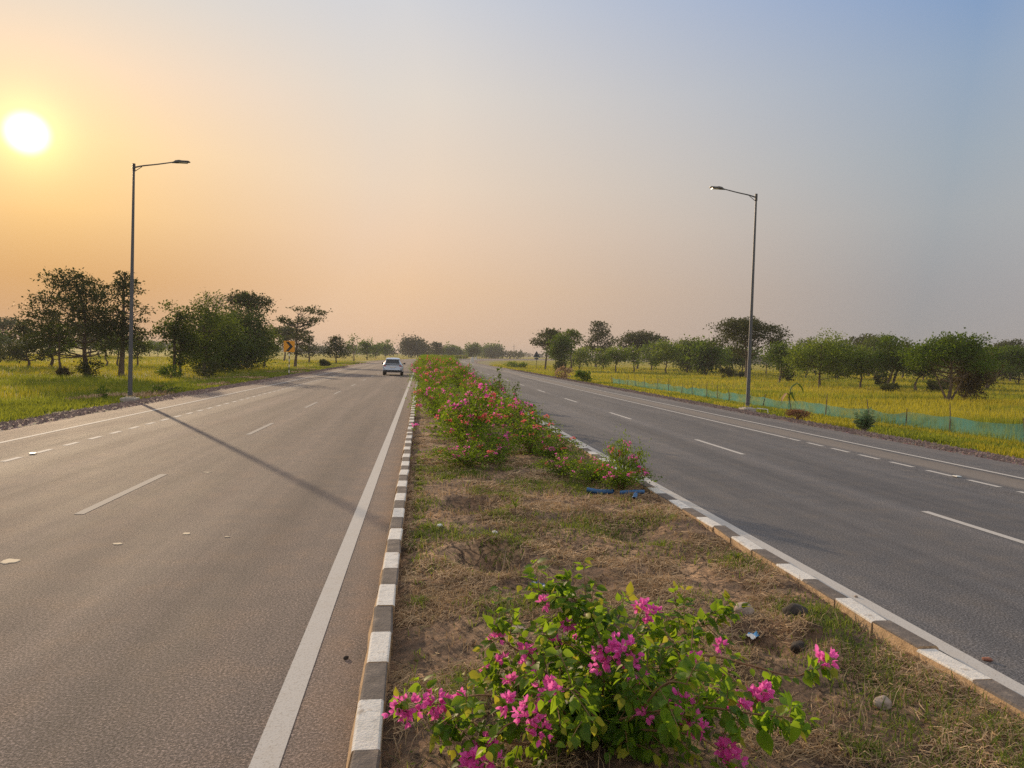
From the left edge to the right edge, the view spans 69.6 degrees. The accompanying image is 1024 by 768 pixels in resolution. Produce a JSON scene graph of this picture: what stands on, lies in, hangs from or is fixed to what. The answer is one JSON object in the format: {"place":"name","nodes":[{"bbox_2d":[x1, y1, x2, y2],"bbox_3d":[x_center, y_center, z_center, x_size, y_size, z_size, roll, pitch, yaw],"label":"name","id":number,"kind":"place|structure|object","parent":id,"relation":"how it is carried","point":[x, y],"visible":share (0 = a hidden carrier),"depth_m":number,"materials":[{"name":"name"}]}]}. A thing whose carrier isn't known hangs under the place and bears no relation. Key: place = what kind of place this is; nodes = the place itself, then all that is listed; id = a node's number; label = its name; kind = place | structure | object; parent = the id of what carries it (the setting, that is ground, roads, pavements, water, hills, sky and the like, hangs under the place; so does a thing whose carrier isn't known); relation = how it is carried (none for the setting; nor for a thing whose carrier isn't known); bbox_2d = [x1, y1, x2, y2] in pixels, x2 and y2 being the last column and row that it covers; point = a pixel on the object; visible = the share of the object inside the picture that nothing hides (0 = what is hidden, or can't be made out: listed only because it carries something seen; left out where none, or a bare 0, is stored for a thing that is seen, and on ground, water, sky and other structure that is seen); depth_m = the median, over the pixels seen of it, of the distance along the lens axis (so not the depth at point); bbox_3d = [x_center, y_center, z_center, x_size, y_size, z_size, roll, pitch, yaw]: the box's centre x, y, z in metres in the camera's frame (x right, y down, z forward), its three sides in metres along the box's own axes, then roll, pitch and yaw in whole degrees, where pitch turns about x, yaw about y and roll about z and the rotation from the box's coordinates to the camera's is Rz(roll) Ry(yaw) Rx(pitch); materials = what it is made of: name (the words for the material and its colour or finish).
{"place":"outdoors","nodes":[
{"label":"outdoors","id":0,"kind":"place"},
{"bbox_2d":[0,354,355,407],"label":"grass","id":1,"kind":"structure","parent":0,"point":[43,381],"depth_m":50.74,"materials":[{"name":"green plant"}]},
{"bbox_2d":[0,358,462,767],"bbox_3d":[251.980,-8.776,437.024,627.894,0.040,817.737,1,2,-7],"label":"road","id":2,"kind":"structure","parent":0,"point":[157,638],"depth_m":6.95,"materials":[{"name":"grey asphalt"}]},
{"bbox_2d":[0,380,316,461],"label":"road marking","id":3,"kind":"object","parent":2,"relation":"on","point":[120,431],"visible":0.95,"depth_m":17.89,"materials":[{"name":"paint"}]},
{"bbox_2d":[0,361,382,442],"bbox_3d":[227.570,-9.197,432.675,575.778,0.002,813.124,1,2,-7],"label":"road marking","id":4,"kind":"object","parent":2,"relation":"on","point":[140,412],"visible":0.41,"depth_m":22.16,"materials":[{"name":"paint"}]},
{"bbox_2d":[75,371,382,513],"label":"road marking","id":5,"kind":"object","parent":2,"relation":"on","point":[99,504],"visible":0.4,"depth_m":10.78,"materials":[{"name":"paint"}]},
{"bbox_2d":[248,373,413,767],"bbox_3d":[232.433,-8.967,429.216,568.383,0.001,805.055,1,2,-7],"label":"road marking","id":6,"kind":"object","parent":2,"relation":"on","point":[271,747],"visible":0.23,"depth_m":5.20,"materials":[{"name":"paint"}]},
{"bbox_2d":[382,358,404,375],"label":"car","id":7,"kind":"object","parent":2,"relation":"on","point":[393,365],"visible":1,"depth_m":67.20,"materials":[{"name":"white paint"}]},
{"bbox_2d":[345,358,490,767],"bbox_3d":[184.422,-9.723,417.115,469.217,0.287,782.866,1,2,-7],"label":"kerb","id":8,"kind":"structure","parent":2,"relation":"on","point":[365,748],"depth_m":4.79,"materials":[{"name":"white paint"}]},
{"bbox_2d":[0,345,1023,723],"bbox_3d":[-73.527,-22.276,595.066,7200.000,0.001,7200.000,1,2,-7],"label":"ground","id":9,"kind":"structure","parent":0,"point":[384,357],"depth_m":144.93,"materials":[{"name":"green plant"}]},
{"bbox_2d":[0,316,22,346],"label":"tree","id":10,"kind":"object","parent":9,"relation":"on","point":[6,322],"visible":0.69,"depth_m":173.27,"materials":[{"name":"green plant"}]},
{"bbox_2d":[0,320,57,367],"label":"tree","id":11,"kind":"object","parent":9,"relation":"on","point":[20,329],"visible":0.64,"depth_m":78.33,"materials":[{"name":"green plant"}]},
{"bbox_2d":[31,308,80,366],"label":"tree","id":12,"kind":"object","parent":9,"relation":"on","point":[53,355],"visible":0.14,"depth_m":82.95,"materials":[{"name":"green plant"}]},
{"bbox_2d":[38,320,80,366],"bbox_3d":[-35.963,-2.809,58.717,2.981,4.587,3.165,0,2,-26],"label":"tree","id":13,"kind":"object","parent":9,"relation":"on","point":[64,349],"visible":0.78,"depth_m":58.47,"materials":[{"name":"green plant"}]},
{"bbox_2d":[7,266,154,376],"bbox_3d":[-34.770,-4.905,59.947,10.056,8.949,11.707,1,2,-7],"label":"tree","id":14,"kind":"object","parent":9,"relation":"on","point":[80,290],"visible":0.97,"depth_m":58.63,"materials":[{"name":"green plant"}]},
{"bbox_2d":[71,358,106,376],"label":"bush","id":15,"kind":"object","parent":9,"relation":"on","point":[83,368],"visible":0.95,"depth_m":58.84,"materials":[{"name":"green plant"}]},
{"bbox_2d":[92,270,158,376],"bbox_3d":[-32.185,-4.996,61.192,5.105,8.950,6.136,0,3,-36],"label":"tree","id":16,"kind":"object","parent":9,"relation":"on","point":[123,284],"visible":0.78,"depth_m":60.89,"materials":[{"name":"green plant"}]},
{"bbox_2d":[126,331,156,365],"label":"tree","id":17,"kind":"object","parent":9,"relation":"on","point":[141,349],"visible":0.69,"depth_m":94.47,"materials":[{"name":"green plant"}]},
{"bbox_2d":[154,364,186,378],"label":"bush","id":18,"kind":"object","parent":9,"relation":"on","point":[164,370],"visible":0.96,"depth_m":59.90,"materials":[{"name":"green plant"}]},
{"bbox_2d":[0,354,345,399],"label":"rice crop","id":19,"kind":"object","parent":9,"relation":"on","point":[111,369],"visible":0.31,"depth_m":79.86,"materials":[{"name":"green plant"}]},
{"bbox_2d":[150,299,203,371],"bbox_3d":[-29.073,-3.937,64.208,4.005,6.782,4.850,3,3,36],"label":"tree","id":20,"kind":"object","parent":9,"relation":"on","point":[179,315],"visible":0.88,"depth_m":63.51,"materials":[{"name":"green plant"}]},
{"bbox_2d":[165,318,194,372],"bbox_3d":[-28.845,-3.190,64.218,2.772,5.338,2.783,1,2,-7],"label":"tree","id":21,"kind":"object","parent":9,"relation":"on","point":[180,343],"visible":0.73,"depth_m":63.97,"materials":[{"name":"green plant"}]},
{"bbox_2d":[0,360,379,422],"bbox_3d":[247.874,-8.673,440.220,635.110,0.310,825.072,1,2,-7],"label":"grass verge","id":22,"kind":"object","parent":9,"relation":"on","point":[182,387],"depth_m":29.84,"materials":[{"name":"green plant"}]},
{"bbox_2d":[120,160,190,401],"bbox_3d":[-14.786,-4.174,30.573,2.620,10.222,0.560,1,2,-7],"label":"street lamp","id":23,"kind":"object","parent":22,"relation":"on","point":[130,375],"visible":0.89,"depth_m":30.42,"materials":[{"name":"metal"}]},
{"bbox_2d":[65,362,360,400],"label":"dry grass","id":24,"kind":"structure","parent":22,"relation":"on","point":[145,394],"depth_m":36.88,"materials":[{"name":"plant"}]},
{"bbox_2d":[0,360,382,431],"bbox_3d":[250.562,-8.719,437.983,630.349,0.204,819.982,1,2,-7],"label":"gravel shoulder","id":25,"kind":"object","parent":9,"relation":"on","point":[34,423],"visible":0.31,"depth_m":24.68},
{"bbox_2d":[0,366,1023,465],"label":"gravel","id":26,"kind":"structure","parent":25,"relation":"on","point":[966,451],"depth_m":26.00,"materials":[{"name":"grey gravel"}]},
{"bbox_2d":[166,289,242,370],"bbox_3d":[-27.492,-4.546,65.403,6.620,8.014,6.128,1,2,-7],"label":"tree","id":27,"kind":"object","parent":9,"relation":"on","point":[205,343],"visible":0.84,"depth_m":64.69,"materials":[{"name":"green plant"}]},
{"bbox_2d":[192,359,226,377],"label":"bush","id":28,"kind":"object","parent":9,"relation":"on","point":[214,365],"visible":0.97,"depth_m":61.22,"materials":[{"name":"green plant"}]},
{"bbox_2d":[168,300,262,372],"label":"tree","id":29,"kind":"object","parent":9,"relation":"on","point":[232,359],"visible":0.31,"depth_m":76.69,"materials":[{"name":"green plant"}]},
{"bbox_2d":[176,293,282,369],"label":"tree","id":30,"kind":"object","parent":9,"relation":"on","point":[262,345],"visible":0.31,"depth_m":89.74,"materials":[{"name":"green plant"}]},
{"bbox_2d":[221,288,280,367],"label":"tree","id":31,"kind":"object","parent":9,"relation":"on","point":[253,298],"visible":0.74,"depth_m":93.89,"materials":[{"name":"green plant"}]},
{"bbox_2d":[265,324,305,360],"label":"tree","id":32,"kind":"object","parent":9,"relation":"on","point":[284,329],"visible":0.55,"depth_m":165.04,"materials":[{"name":"green plant"}]},
{"bbox_2d":[276,305,331,366],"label":"tree","id":33,"kind":"object","parent":9,"relation":"on","point":[299,319],"visible":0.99,"depth_m":108.34,"materials":[{"name":"green plant"}]},
{"bbox_2d":[318,334,352,362],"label":"tree","id":34,"kind":"object","parent":9,"relation":"on","point":[332,347],"visible":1,"depth_m":150.65,"materials":[{"name":"green plant"}]},
{"bbox_2d":[355,337,378,359],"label":"tree","id":35,"kind":"object","parent":9,"relation":"on","point":[367,345],"visible":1,"depth_m":240.71,"materials":[{"name":"green plant"}]},
{"bbox_2d":[396,331,429,357],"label":"tree","id":36,"kind":"object","parent":9,"relation":"on","point":[414,346],"visible":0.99,"depth_m":413.24,"materials":[{"name":"green plant"}]},
{"bbox_2d":[5,337,947,369],"bbox_3d":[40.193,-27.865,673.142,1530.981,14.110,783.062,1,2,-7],"label":"distant woodland","id":37,"kind":"object","parent":9,"relation":"on","point":[511,354],"visible":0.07,"depth_m":558.77,"materials":[{"name":"green plant"}]},
{"bbox_2d":[480,340,505,358],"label":"tree","id":38,"kind":"object","parent":9,"relation":"on","point":[491,351],"visible":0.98,"depth_m":556.53,"materials":[{"name":"green plant"}]},
{"bbox_2d":[529,327,569,368],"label":"tree","id":39,"kind":"object","parent":9,"relation":"on","point":[539,341],"visible":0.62,"depth_m":141.79,"materials":[{"name":"green plant"}]},
{"bbox_2d":[541,328,575,365],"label":"tree","id":40,"kind":"object","parent":9,"relation":"on","point":[558,347],"visible":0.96,"depth_m":132.02,"materials":[{"name":"green plant"}]},
{"bbox_2d":[563,328,585,368],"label":"tree","id":41,"kind":"object","parent":9,"relation":"on","point":[573,334],"visible":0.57,"depth_m":148.85,"materials":[{"name":"green plant"}]},
{"bbox_2d":[566,346,594,368],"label":"tree","id":42,"kind":"object","parent":9,"relation":"on","point":[582,354],"visible":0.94,"depth_m":159.44,"materials":[{"name":"green plant"}]},
{"bbox_2d":[580,320,617,366],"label":"tree","id":43,"kind":"object","parent":9,"relation":"on","point":[602,333],"visible":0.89,"depth_m":186.66,"materials":[{"name":"green plant"}]},
{"bbox_2d":[589,347,614,368],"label":"tree","id":44,"kind":"object","parent":9,"relation":"on","point":[603,361],"visible":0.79,"depth_m":158.45,"materials":[{"name":"green plant"}]},
{"bbox_2d":[605,345,632,372],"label":"tree","id":45,"kind":"object","parent":9,"relation":"on","point":[621,354],"visible":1,"depth_m":127.38,"materials":[{"name":"green plant"}]},
{"bbox_2d":[625,343,645,371],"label":"tree","id":46,"kind":"object","parent":9,"relation":"on","point":[633,355],"visible":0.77,"depth_m":137.41,"materials":[{"name":"green plant"}]},
{"bbox_2d":[611,329,673,368],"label":"tree","id":47,"kind":"object","parent":9,"relation":"on","point":[630,339],"visible":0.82,"depth_m":168.73,"materials":[{"name":"green plant"}]},
{"bbox_2d":[645,337,684,372],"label":"tree","id":48,"kind":"object","parent":9,"relation":"on","point":[663,354],"visible":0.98,"depth_m":132.21,"materials":[{"name":"green plant"}]},
{"bbox_2d":[667,334,704,372],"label":"tree","id":49,"kind":"object","parent":9,"relation":"on","point":[684,366],"visible":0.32,"depth_m":143.24,"materials":[{"name":"green plant"}]},
{"bbox_2d":[677,331,731,375],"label":"tree","id":50,"kind":"object","parent":9,"relation":"on","point":[704,355],"visible":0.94,"depth_m":121.70,"materials":[{"name":"green plant"}]},
{"bbox_2d":[723,342,762,370],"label":"tree","id":51,"kind":"object","parent":9,"relation":"on","point":[740,360],"visible":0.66,"depth_m":133.29,"materials":[{"name":"green plant"}]},
{"bbox_2d":[470,360,1023,464],"bbox_3d":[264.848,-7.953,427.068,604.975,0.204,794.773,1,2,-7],"label":"gravel shoulder","id":52,"kind":"object","parent":9,"relation":"on","point":[882,438],"visible":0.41,"depth_m":23.61},
{"bbox_2d":[852,407,877,430],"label":"milkweed shrub","id":53,"kind":"object","parent":52,"relation":"on","point":[864,422],"visible":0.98,"depth_m":24.52,"materials":[{"name":"green plant"}]},
{"bbox_2d":[703,315,793,377],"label":"tree","id":54,"kind":"object","parent":9,"relation":"on","point":[738,328],"visible":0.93,"depth_m":102.81,"materials":[{"name":"green plant"}]},
{"bbox_2d":[476,360,1023,458],"bbox_3d":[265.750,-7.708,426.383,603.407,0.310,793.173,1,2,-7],"label":"grass verge","id":55,"kind":"object","parent":9,"relation":"on","point":[484,362],"depth_m":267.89,"materials":[{"name":"plant"}]},
{"bbox_2d":[709,186,757,411],"bbox_3d":[9.962,-3.713,33.346,2.450,10.272,0.560,1,2,-7],"label":"street lamp","id":56,"kind":"object","parent":55,"relation":"on","point":[747,402],"visible":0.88,"depth_m":33.41,"materials":[{"name":"metal"}]},
{"bbox_2d":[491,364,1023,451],"bbox_3d":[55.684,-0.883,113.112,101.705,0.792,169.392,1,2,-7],"label":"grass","id":57,"kind":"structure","parent":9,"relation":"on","point":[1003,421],"depth_m":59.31,"materials":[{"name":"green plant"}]},
{"bbox_2d":[500,364,1023,422],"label":"rice crop","id":58,"kind":"object","parent":9,"relation":"on","point":[975,405],"visible":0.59,"depth_m":57.91,"materials":[{"name":"plant"}]},
{"bbox_2d":[759,339,803,381],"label":"tree","id":59,"kind":"object","parent":9,"relation":"on","point":[774,351],"visible":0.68,"depth_m":91.56,"materials":[{"name":"green plant"}]},
{"bbox_2d":[612,375,1023,442],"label":"net fence","id":60,"kind":"object","parent":9,"relation":"on","point":[958,423],"visible":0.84,"depth_m":30.76,"materials":[{"name":"green fabric"}]},
{"bbox_2d":[778,328,872,386],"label":"tree","id":61,"kind":"object","parent":9,"relation":"on","point":[832,356],"visible":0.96,"depth_m":77.65,"materials":[{"name":"green plant"}]},
{"bbox_2d":[835,347,884,388],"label":"tree","id":62,"kind":"object","parent":9,"relation":"on","point":[867,366],"visible":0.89,"depth_m":74.73,"materials":[{"name":"green plant"}]},
{"bbox_2d":[855,332,892,378],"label":"tree","id":63,"kind":"object","parent":9,"relation":"on","point":[867,341],"visible":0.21,"depth_m":125.28,"materials":[{"name":"green plant"}]},
{"bbox_2d":[867,331,907,383],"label":"tree","id":64,"kind":"object","parent":9,"relation":"on","point":[888,341],"visible":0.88,"depth_m":72.79,"materials":[{"name":"green plant"}]},
{"bbox_2d":[893,342,946,390],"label":"tree","id":65,"kind":"object","parent":9,"relation":"on","point":[915,372],"visible":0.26,"depth_m":71.24,"materials":[{"name":"green plant"}]},
{"bbox_2d":[890,327,1009,401],"bbox_3d":[30.909,-1.341,52.337,7.220,5.368,7.108,4,3,44],"label":"thorn tree","id":66,"kind":"object","parent":9,"relation":"on","point":[946,349],"visible":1,"depth_m":51.76,"materials":[{"name":"green plant"}]},
{"bbox_2d":[937,354,1007,400],"bbox_3d":[33.923,-0.735,54.038,4.707,4.274,4.092,1,2,-7],"label":"thorn tree","id":67,"kind":"object","parent":9,"relation":"on","point":[970,385],"visible":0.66,"depth_m":53.54,"materials":[{"name":"green plant"}]},
{"bbox_2d":[962,341,1023,388],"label":"thorn tree","id":68,"kind":"object","parent":9,"relation":"on","point":[1014,356],"visible":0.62,"depth_m":81.61,"materials":[{"name":"green plant"}]},
{"bbox_2d":[0,0,1023,356],"label":"sky","id":69,"kind":"structure","parent":0,"point":[458,172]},
{"bbox_2d":[381,392,1023,767],"bbox_3d":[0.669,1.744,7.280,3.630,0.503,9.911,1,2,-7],"label":"dry grass","id":70,"kind":"structure","parent":0,"point":[483,523],"depth_m":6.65,"materials":[{"name":"plant"}]},
{"bbox_2d":[405,380,461,410],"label":"bougainvillea bush","id":71,"kind":"object","parent":70,"relation":"on","point":[436,392],"visible":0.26,"depth_m":25.50,"materials":[{"name":"green plant"}]},
{"bbox_2d":[408,383,459,417],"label":"bougainvillea bush","id":72,"kind":"object","parent":70,"relation":"on","point":[429,397],"visible":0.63,"depth_m":22.91,"materials":[{"name":"green plant"}]},
{"bbox_2d":[421,390,488,417],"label":"bougainvillea bush","id":73,"kind":"object","parent":70,"relation":"on","point":[444,404],"visible":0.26,"depth_m":21.09,"materials":[{"name":"green plant"}]},
{"bbox_2d":[429,412,497,454],"bbox_3d":[-0.905,0.989,14.465,1.385,0.904,1.399,3,2,27],"label":"bougainvillea bush","id":74,"kind":"object","parent":70,"relation":"on","point":[467,423],"visible":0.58,"depth_m":14.37,"materials":[{"name":"green plant"}]},
{"bbox_2d":[411,407,517,439],"bbox_3d":[-0.866,0.933,17.469,2.340,0.873,2.860,-1,3,-45],"label":"bougainvillea bush","id":75,"kind":"object","parent":70,"relation":"on","point":[497,416],"visible":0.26,"depth_m":17.37,"materials":[{"name":"green plant"}]},
{"bbox_2d":[414,433,519,467],"bbox_3d":[-0.709,1.185,13.054,1.783,0.597,1.639,2,2,13],"label":"bougainvillea bush","id":76,"kind":"object","parent":70,"relation":"on","point":[459,459],"visible":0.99,"depth_m":12.82,"materials":[{"name":"green plant"}]},
{"bbox_2d":[429,380,508,449],"bbox_3d":[-0.890,0.678,15.241,1.634,1.580,1.733,1,2,-11],"label":"bougainvillea bush","id":77,"kind":"object","parent":70,"relation":"on","point":[473,416],"visible":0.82,"depth_m":15.20,"materials":[{"name":"green plant"}]},
{"bbox_2d":[457,375,511,397],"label":"bougainvillea bush","id":78,"kind":"object","parent":70,"relation":"on","point":[477,384],"visible":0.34,"depth_m":29.57,"materials":[{"name":"green plant"}]},
{"bbox_2d":[453,420,526,462],"bbox_3d":[-0.460,1.109,13.872,1.434,0.842,1.560,2,2,11],"label":"bougainvillea bush","id":79,"kind":"object","parent":70,"relation":"on","point":[507,439],"visible":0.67,"depth_m":13.79,"materials":[{"name":"green plant"}]},
{"bbox_2d":[470,393,542,426],"bbox_3d":[-0.155,0.743,21.129,1.720,1.053,2.022,0,3,-37],"label":"bougainvillea bush","id":80,"kind":"object","parent":70,"relation":"on","point":[504,406],"visible":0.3,"depth_m":20.90,"materials":[{"name":"green plant"}]},
{"bbox_2d":[497,396,550,432],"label":"bougainvillea bush","id":81,"kind":"object","parent":70,"relation":"on","point":[518,413],"visible":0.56,"depth_m":18.64,"materials":[{"name":"green plant"}]},
{"bbox_2d":[493,418,567,454],"bbox_3d":[0.337,1.071,15.005,1.683,0.825,1.700,2,2,5],"label":"bougainvillea bush","id":82,"kind":"object","parent":70,"relation":"on","point":[530,436],"visible":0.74,"depth_m":14.92,"materials":[{"name":"green plant"}]},
{"bbox_2d":[499,409,561,443],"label":"bougainvillea bush","id":83,"kind":"object","parent":70,"relation":"on","point":[529,419],"visible":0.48,"depth_m":16.74,"materials":[{"name":"green plant"}]},
{"bbox_2d":[525,434,588,460],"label":"bougainvillea bush","id":84,"kind":"object","parent":70,"relation":"on","point":[553,449],"visible":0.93,"depth_m":13.79,"materials":[{"name":"green plant"}]},
{"bbox_2d":[530,448,589,477],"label":"bougainvillea bush","id":85,"kind":"object","parent":70,"relation":"on","point":[554,467],"visible":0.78,"depth_m":12.08,"materials":[{"name":"green plant"}]},
{"bbox_2d":[557,455,620,483],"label":"bougainvillea bush","id":86,"kind":"object","parent":70,"relation":"on","point":[586,468],"visible":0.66,"depth_m":11.54,"materials":[{"name":"green plant"}]},
{"bbox_2d":[381,557,839,767],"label":"bougainvillea bush","id":87,"kind":"object","parent":70,"relation":"on","point":[627,704],"visible":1,"depth_m":3.51,"materials":[{"name":"green plant"}]},
{"bbox_2d":[597,424,651,483],"bbox_3d":[1.690,1.097,11.213,0.814,0.993,0.748,2,2,19],"label":"bougainvillea bush","id":88,"kind":"object","parent":70,"relation":"on","point":[635,458],"visible":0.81,"depth_m":11.19,"materials":[{"name":"green plant"}]},
{"bbox_2d":[589,458,663,490],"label":"bougainvillea bush","id":89,"kind":"object","parent":70,"relation":"on","point":[620,479],"visible":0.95,"depth_m":10.75,"materials":[{"name":"green plant"}]},
{"bbox_2d":[388,455,1023,767],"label":"weeds","id":90,"kind":"object","parent":70,"relation":"on","point":[575,525],"visible":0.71,"depth_m":5.52,"materials":[{"name":"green plant"}]},
{"bbox_2d":[398,459,1018,767],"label":"pebbles","id":91,"kind":"object","parent":70,"relation":"on","point":[701,755],"visible":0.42,"depth_m":5.13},
{"bbox_2d":[781,603,807,618],"bbox_3d":[2.120,1.721,5.525,0.176,0.144,0.162,1,2,1],"label":"clod","id":92,"kind":"object","parent":70,"relation":"on","point":[792,609],"visible":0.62,"depth_m":5.48,"materials":[{"name":"grey soil"}]},
{"bbox_2d":[458,359,1023,684],"bbox_3d":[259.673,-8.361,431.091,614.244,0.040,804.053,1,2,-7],"label":"road","id":93,"kind":"structure","parent":0,"point":[862,526],"depth_m":11.51,"materials":[{"name":"grey asphalt"}]},
{"bbox_2d":[470,359,1023,478],"bbox_3d":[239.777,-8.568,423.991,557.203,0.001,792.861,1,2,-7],"label":"road marking","id":94,"kind":"object","parent":93,"relation":"on","point":[822,436],"visible":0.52,"depth_m":19.98,"materials":[{"name":"paint"}]},
{"bbox_2d":[488,374,1023,543],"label":"road marking","id":95,"kind":"object","parent":93,"relation":"on","point":[980,528],"visible":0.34,"depth_m":9.99,"materials":[{"name":"paint"}]},
{"bbox_2d":[508,359,1023,720],"bbox_3d":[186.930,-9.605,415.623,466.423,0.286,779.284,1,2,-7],"label":"kerb","id":96,"kind":"structure","parent":93,"relation":"on","point":[926,651],"depth_m":5.52,"materials":[{"name":"white paint"}]},
{"bbox_2d":[508,361,1023,695],"bbox_3d":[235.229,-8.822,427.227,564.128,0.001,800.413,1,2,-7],"label":"road marking","id":97,"kind":"object","parent":93,"relation":"on","point":[979,666],"visible":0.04,"depth_m":6.46,"materials":[{"name":"paint"}]},
{"bbox_2d":[521,376,1023,492],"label":"road marking","id":98,"kind":"object","parent":93,"relation":"on","point":[799,440],"visible":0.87,"depth_m":19.84,"materials":[{"name":"paint"}]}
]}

